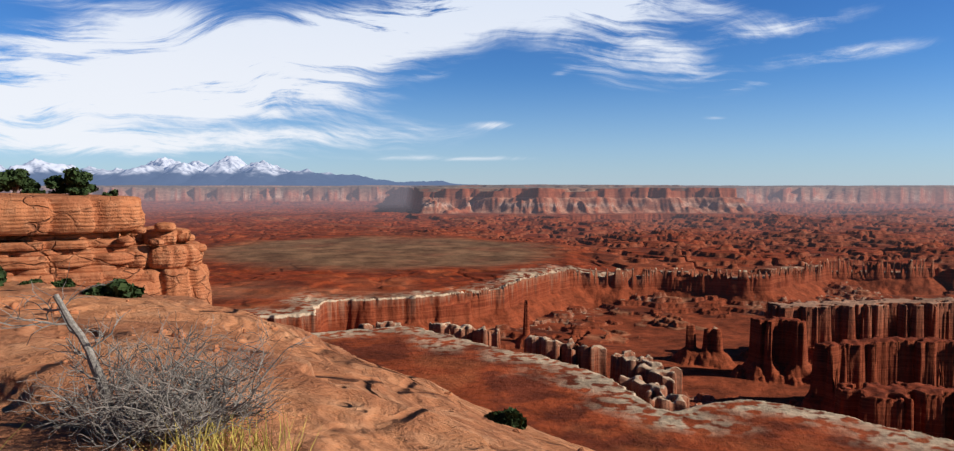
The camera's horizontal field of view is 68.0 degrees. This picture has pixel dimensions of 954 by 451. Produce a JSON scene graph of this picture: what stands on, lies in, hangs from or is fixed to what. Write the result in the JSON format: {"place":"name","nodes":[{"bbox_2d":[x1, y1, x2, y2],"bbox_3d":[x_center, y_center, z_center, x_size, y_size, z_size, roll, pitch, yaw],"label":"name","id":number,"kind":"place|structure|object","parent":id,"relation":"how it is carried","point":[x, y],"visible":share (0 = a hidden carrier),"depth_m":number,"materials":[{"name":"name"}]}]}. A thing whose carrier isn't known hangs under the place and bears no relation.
{"place":"outdoors","nodes":[
{"label":"outdoors","id":0,"kind":"place"},
{"bbox_2d":[0,156,476,185],"bbox_3d":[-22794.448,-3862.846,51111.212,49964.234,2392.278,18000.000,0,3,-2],"label":"la sal mountains","id":1,"kind":"structure","parent":0,"point":[226,170],"depth_m":47851.16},
{"bbox_2d":[0,280,594,450],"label":"rock slope","id":2,"kind":"structure","parent":0,"point":[337,396],"depth_m":6.98,"materials":[{"name":"stone"}]},
{"bbox_2d":[0,265,6,286],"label":"shrub","id":3,"kind":"object","parent":2,"relation":"on","point":[3,276],"visible":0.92,"depth_m":16.27,"materials":[{"name":"green plant"}]},
{"bbox_2d":[20,279,42,284],"bbox_3d":[-10.167,1.404,16.108,0.542,0.381,0.532,-2,4,-35],"label":"shrub","id":4,"kind":"object","parent":2,"relation":"on","point":[32,280],"visible":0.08,"depth_m":16.05,"materials":[{"name":"green plant"}]},
{"bbox_2d":[50,278,75,287],"bbox_3d":[-10.287,1.542,17.628,0.694,0.459,0.804,0,3,-2],"label":"shrub","id":5,"kind":"object","parent":2,"relation":"on","point":[68,283],"visible":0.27,"depth_m":17.49,"materials":[{"name":"green plant"}]},
{"bbox_2d":[0,193,211,304],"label":"sandstone outcrop","id":6,"kind":"object","parent":2,"relation":"on","point":[90,238],"visible":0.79,"depth_m":51.75,"materials":[{"name":"orange stone"}]},
{"bbox_2d":[0,168,40,192],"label":"juniper","id":7,"kind":"object","parent":6,"relation":"on","point":[15,181],"visible":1,"depth_m":56.24,"materials":[{"name":"green plant"}]},
{"bbox_2d":[20,188,39,192],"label":"shrub","id":8,"kind":"object","parent":6,"relation":"on","point":[30,190],"visible":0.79,"depth_m":53.99,"materials":[{"name":"green plant"}]},
{"bbox_2d":[44,167,98,193],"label":"juniper","id":9,"kind":"object","parent":6,"relation":"on","point":[73,177],"visible":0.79,"depth_m":56.82,"materials":[{"name":"green plant"}]},
{"bbox_2d":[65,187,90,194],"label":"shrub","id":10,"kind":"object","parent":6,"relation":"on","point":[77,191],"visible":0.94,"depth_m":53.08,"materials":[{"name":"green plant"}]},
{"bbox_2d":[102,189,118,195],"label":"shrub","id":11,"kind":"object","parent":6,"relation":"on","point":[114,192],"visible":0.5,"depth_m":53.22,"materials":[{"name":"green plant"}]},
{"bbox_2d":[81,278,144,297],"bbox_3d":[-6.944,1.278,13.476,1.045,0.588,0.850,0,3,-2],"label":"shrub","id":12,"kind":"object","parent":2,"relation":"on","point":[120,288],"visible":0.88,"depth_m":13.25,"materials":[{"name":"green plant"}]},
{"bbox_2d":[0,262,313,450],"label":"dead shrub","id":13,"kind":"object","parent":2,"relation":"on","point":[192,397],"visible":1,"depth_m":4.63,"materials":[{"name":"grey wood"}]},
{"bbox_2d":[123,405,229,450],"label":"dry grass tuft","id":14,"kind":"object","parent":2,"relation":"on","point":[178,443],"visible":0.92,"depth_m":4.17,"materials":[{"name":"yellow plant"}]},
{"bbox_2d":[194,411,286,450],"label":"dry grass tuft","id":15,"kind":"object","parent":2,"relation":"on","point":[235,435],"visible":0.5,"depth_m":4.54,"materials":[{"name":"yellow plant"}]},
{"bbox_2d":[209,406,320,450],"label":"dry grass tuft","id":16,"kind":"object","parent":2,"relation":"on","point":[255,435],"visible":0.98,"depth_m":4.24,"materials":[{"name":"yellow plant"}]},
{"bbox_2d":[9,295,587,450],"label":"loose stones","id":17,"kind":"object","parent":2,"relation":"on","point":[13,305],"visible":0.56,"depth_m":9.89,"materials":[{"name":"stone"}]},
{"bbox_2d":[484,406,526,429],"bbox_3d":[0.395,2.785,9.920,0.620,0.512,0.719,0,3,-2],"label":"shrub","id":18,"kind":"object","parent":2,"relation":"on","point":[512,417],"visible":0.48,"depth_m":9.79,"materials":[{"name":"green plant"}]},
{"bbox_2d":[0,184,953,450],"bbox_3d":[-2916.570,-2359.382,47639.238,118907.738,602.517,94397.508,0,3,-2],"label":"canyon terrain","id":19,"kind":"structure","parent":0,"point":[708,318],"depth_m":2904.88,"materials":[{"name":"red stone"}]},
{"bbox_2d":[0,0,953,185],"label":"sky","id":20,"kind":"structure","parent":0,"point":[479,92],"materials":[{"name":"blue"}]}
]}

